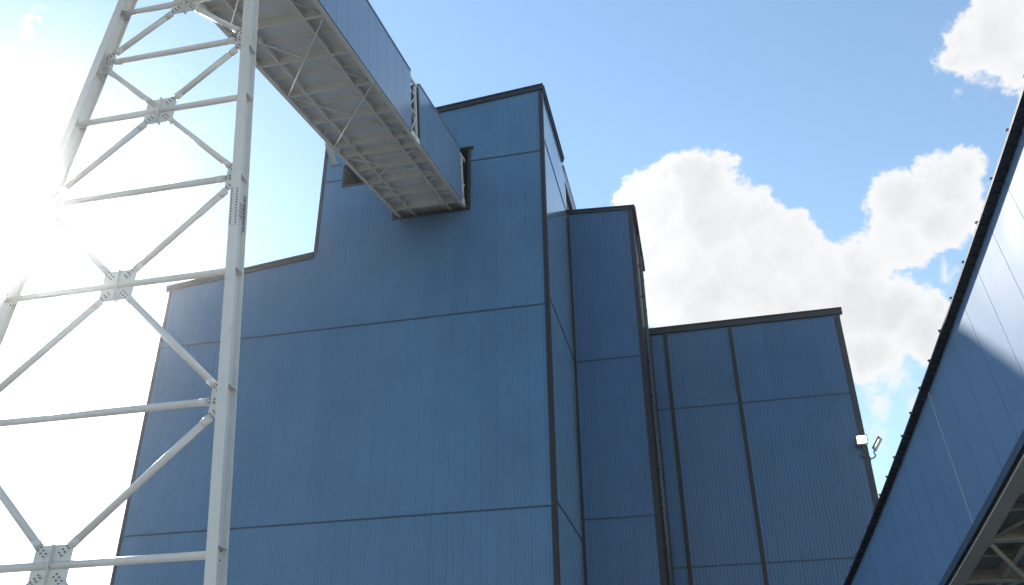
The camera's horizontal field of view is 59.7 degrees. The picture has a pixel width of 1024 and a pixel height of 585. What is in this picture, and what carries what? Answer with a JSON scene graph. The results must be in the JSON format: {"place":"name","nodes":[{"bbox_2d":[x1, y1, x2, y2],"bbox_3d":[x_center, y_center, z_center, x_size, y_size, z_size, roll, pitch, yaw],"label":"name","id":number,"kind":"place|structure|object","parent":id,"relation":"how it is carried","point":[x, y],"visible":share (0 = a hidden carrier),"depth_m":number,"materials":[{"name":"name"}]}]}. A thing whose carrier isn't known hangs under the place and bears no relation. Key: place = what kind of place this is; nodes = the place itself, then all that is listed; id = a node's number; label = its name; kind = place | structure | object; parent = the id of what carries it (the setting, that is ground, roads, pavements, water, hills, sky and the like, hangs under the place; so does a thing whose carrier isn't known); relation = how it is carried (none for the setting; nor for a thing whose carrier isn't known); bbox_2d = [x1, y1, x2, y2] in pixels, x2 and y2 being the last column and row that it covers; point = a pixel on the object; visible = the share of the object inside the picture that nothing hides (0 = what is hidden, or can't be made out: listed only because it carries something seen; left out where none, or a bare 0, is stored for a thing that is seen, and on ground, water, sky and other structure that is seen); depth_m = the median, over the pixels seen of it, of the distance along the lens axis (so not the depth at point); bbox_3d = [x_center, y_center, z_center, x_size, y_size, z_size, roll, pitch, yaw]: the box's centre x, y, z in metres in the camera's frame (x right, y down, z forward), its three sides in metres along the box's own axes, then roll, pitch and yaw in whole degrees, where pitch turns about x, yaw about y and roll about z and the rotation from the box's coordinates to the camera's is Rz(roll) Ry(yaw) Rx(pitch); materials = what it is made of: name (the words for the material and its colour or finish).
{"place":"outdoors","nodes":[
{"label":"outdoors","id":0,"kind":"place"},
{"bbox_2d":[110,83,584,584],"bbox_3d":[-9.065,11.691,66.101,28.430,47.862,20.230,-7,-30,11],"label":"factory building","id":1,"kind":"structure","parent":0,"point":[406,407],"depth_m":57.62,"materials":[{"name":"blue metal"}]},
{"bbox_2d":[0,0,1023,584],"label":"sky","id":2,"kind":"structure","parent":0,"point":[771,157],"materials":[{"name":"blue"}]},
{"bbox_2d":[649,307,878,584],"bbox_3d":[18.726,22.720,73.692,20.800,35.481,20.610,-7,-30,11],"label":"building","id":3,"kind":"structure","parent":0,"point":[768,474],"depth_m":67.82,"materials":[{"name":"blue metal"}]},
{"bbox_2d":[855,434,867,456],"bbox_3d":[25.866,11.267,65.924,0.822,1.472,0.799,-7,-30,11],"label":"floodlight","id":4,"kind":"object","parent":3,"relation":"attached to","point":[862,440],"visible":1,"depth_m":65.84,"materials":[{"name":"grey"}]},
{"bbox_2d":[870,436,881,459],"bbox_3d":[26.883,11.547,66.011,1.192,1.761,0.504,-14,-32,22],"label":"floodlight","id":5,"kind":"object","parent":3,"relation":"attached to","point":[876,443],"visible":1,"depth_m":66.00,"materials":[{"name":"grey"}]},
{"label":"ground","id":6,"kind":"structure","parent":0,"visible":0},
{"bbox_2d":[0,0,258,584],"bbox_3d":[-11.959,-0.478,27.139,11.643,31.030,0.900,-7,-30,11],"label":"steel trestle","id":7,"kind":"object","parent":6,"relation":"on","point":[52,564],"visible":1,"depth_m":27.27,"materials":[{"name":"white paint"}]},
{"bbox_2d":[199,0,466,217],"bbox_3d":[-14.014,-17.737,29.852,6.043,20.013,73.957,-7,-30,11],"label":"conveyor gallery","id":8,"kind":"object","parent":7,"relation":"on","point":[336,74],"visible":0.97,"depth_m":48.78,"materials":[{"name":"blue metal"}]},
{"bbox_2d":[566,204,672,584],"bbox_3d":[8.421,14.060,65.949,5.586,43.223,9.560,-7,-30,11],"label":"narrow block","id":9,"kind":"structure","parent":6,"relation":"on","point":[625,537],"depth_m":64.31,"materials":[{"name":"blue metal"}]},
{"bbox_2d":[843,75,1023,584],"bbox_3d":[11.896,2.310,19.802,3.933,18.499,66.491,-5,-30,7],"label":"conveyor gallery","id":10,"kind":"object","parent":6,"relation":"on","point":[949,509],"visible":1,"depth_m":20.13,"materials":[{"name":"blue metal"}]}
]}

